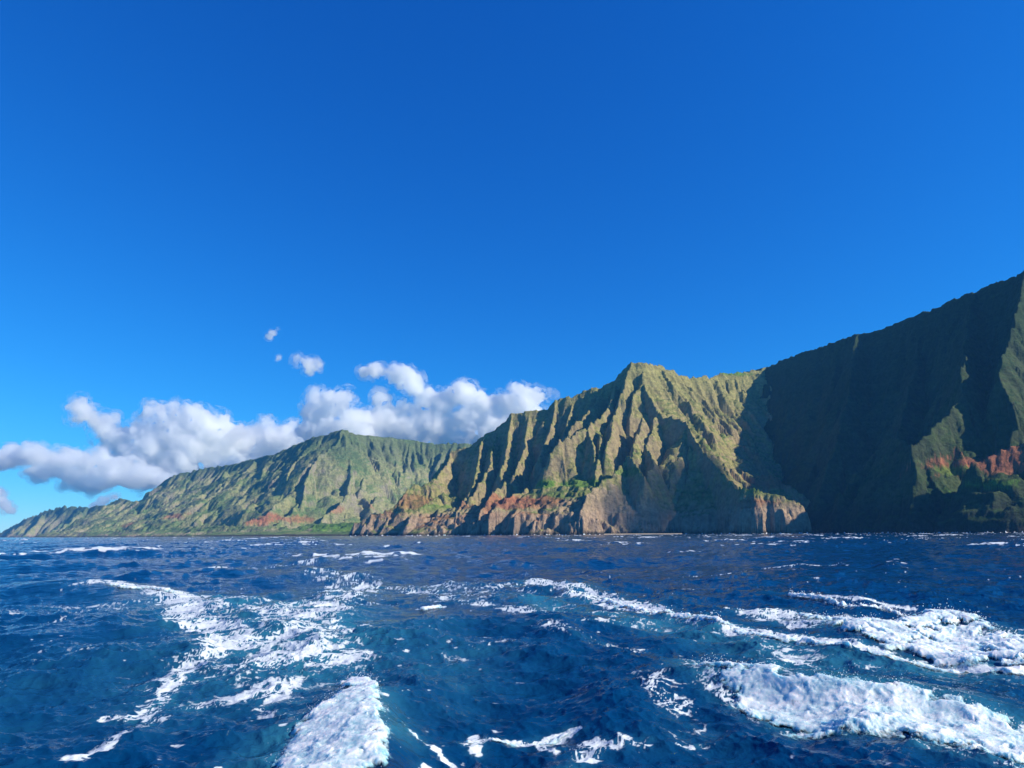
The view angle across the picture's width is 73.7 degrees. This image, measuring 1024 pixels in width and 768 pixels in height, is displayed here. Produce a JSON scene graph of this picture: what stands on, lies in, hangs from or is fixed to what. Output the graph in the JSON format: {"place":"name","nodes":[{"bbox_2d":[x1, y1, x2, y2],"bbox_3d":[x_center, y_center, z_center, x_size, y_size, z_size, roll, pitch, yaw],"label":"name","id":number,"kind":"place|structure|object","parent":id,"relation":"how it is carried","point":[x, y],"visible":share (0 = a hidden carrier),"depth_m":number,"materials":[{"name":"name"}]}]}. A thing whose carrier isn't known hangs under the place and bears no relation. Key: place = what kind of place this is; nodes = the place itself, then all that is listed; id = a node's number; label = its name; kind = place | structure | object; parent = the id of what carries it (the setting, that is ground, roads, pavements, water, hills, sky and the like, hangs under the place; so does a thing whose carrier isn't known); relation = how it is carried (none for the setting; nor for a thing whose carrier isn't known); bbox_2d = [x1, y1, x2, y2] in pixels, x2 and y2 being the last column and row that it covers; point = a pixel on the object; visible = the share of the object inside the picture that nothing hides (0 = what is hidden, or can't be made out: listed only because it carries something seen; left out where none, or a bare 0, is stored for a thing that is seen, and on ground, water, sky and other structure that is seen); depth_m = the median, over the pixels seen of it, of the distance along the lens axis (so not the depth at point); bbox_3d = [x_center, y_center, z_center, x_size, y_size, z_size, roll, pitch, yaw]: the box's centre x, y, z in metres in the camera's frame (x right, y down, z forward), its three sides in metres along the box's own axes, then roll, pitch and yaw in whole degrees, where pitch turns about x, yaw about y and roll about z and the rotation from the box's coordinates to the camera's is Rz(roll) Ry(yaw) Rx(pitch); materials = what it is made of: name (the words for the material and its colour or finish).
{"place":"outdoors","nodes":[
{"label":"outdoors","id":0,"kind":"place"},
{"bbox_2d":[0,504,107,536],"bbox_3d":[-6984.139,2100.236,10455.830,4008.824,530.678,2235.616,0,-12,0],"label":"hills","id":1,"kind":"structure","parent":0,"point":[57,519],"depth_m":10433.04,"materials":[{"name":"green plant"}]},
{"bbox_2d":[34,429,471,536],"bbox_3d":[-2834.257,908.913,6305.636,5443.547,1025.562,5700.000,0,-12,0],"label":"hills","id":2,"kind":"structure","parent":0,"point":[339,482],"depth_m":6220.70,"materials":[{"name":"green plant"}]},
{"bbox_2d":[0,532,1023,767],"bbox_3d":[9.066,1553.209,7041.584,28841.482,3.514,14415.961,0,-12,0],"label":"water","id":3,"kind":"structure","parent":0,"point":[235,651],"depth_m":23.53,"materials":[{"name":"blue liquid"}]},
{"bbox_2d":[106,582,174,591],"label":"breaking wave","id":4,"kind":"object","parent":3,"relation":"on","point":[134,587],"visible":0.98,"depth_m":46.70,"materials":[{"name":"white liquid"}]},
{"bbox_2d":[271,674,389,767],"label":"breaking wave","id":5,"kind":"object","parent":3,"relation":"on","point":[334,749],"visible":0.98,"depth_m":12.99,"materials":[{"name":"white liquid"}]},
{"bbox_2d":[419,604,440,609],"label":"breaking wave","id":6,"kind":"object","parent":3,"relation":"on","point":[431,607],"visible":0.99,"depth_m":33.15,"materials":[{"name":"white liquid"}]},
{"bbox_2d":[463,730,569,746],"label":"breaking wave","id":7,"kind":"object","parent":3,"relation":"on","point":[552,742],"visible":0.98,"depth_m":14.17,"materials":[{"name":"white liquid"}]},
{"bbox_2d":[269,590,1023,767],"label":"spray","id":8,"kind":"object","parent":3,"relation":"on","point":[782,676],"visible":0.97,"depth_m":15.86,"materials":[{"name":"white liquid"}]},
{"bbox_2d":[355,531,1022,535],"bbox_3d":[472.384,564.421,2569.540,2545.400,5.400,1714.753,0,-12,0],"label":"surf","id":9,"kind":"structure","parent":3,"relation":"on","point":[730,533],"depth_m":2413.32,"materials":[{"name":"white liquid"}]},
{"bbox_2d":[597,598,1023,674],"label":"breaking wave","id":10,"kind":"object","parent":3,"relation":"on","point":[1019,670],"visible":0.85,"depth_m":23.63,"materials":[{"name":"white liquid"}]},
{"bbox_2d":[787,592,906,615],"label":"breaking wave","id":11,"kind":"object","parent":3,"relation":"on","point":[830,599],"visible":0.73,"depth_m":35.35,"materials":[{"name":"white liquid"}]},
{"bbox_2d":[693,661,1023,767],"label":"breaking wave","id":12,"kind":"object","parent":3,"relation":"on","point":[773,683],"visible":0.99,"depth_m":15.40,"materials":[{"name":"white liquid"}]},
{"bbox_2d":[796,609,1023,667],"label":"breaking wave","id":13,"kind":"object","parent":3,"relation":"on","point":[926,646],"visible":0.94,"depth_m":23.91,"materials":[{"name":"white liquid"}]},
{"bbox_2d":[0,0,1023,532],"label":"sky","id":14,"kind":"structure","parent":0,"point":[232,231],"materials":[{"name":"blue"}]},
{"bbox_2d":[348,362,812,535],"bbox_3d":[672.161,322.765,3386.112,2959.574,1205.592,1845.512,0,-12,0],"label":"hills","id":15,"kind":"structure","parent":0,"point":[638,448],"depth_m":3180.20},
{"bbox_2d":[604,533,681,534],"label":"beach","id":16,"kind":"structure","parent":0,"point":[649,533],"depth_m":2582.02,"materials":[{"name":"beige sand"}]},
{"bbox_2d":[747,271,1023,532],"bbox_3d":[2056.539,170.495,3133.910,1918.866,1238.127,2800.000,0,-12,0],"label":"hills","id":17,"kind":"structure","parent":0,"point":[914,424],"depth_m":2858.54,"materials":[{"name":"green plant"}]}
]}

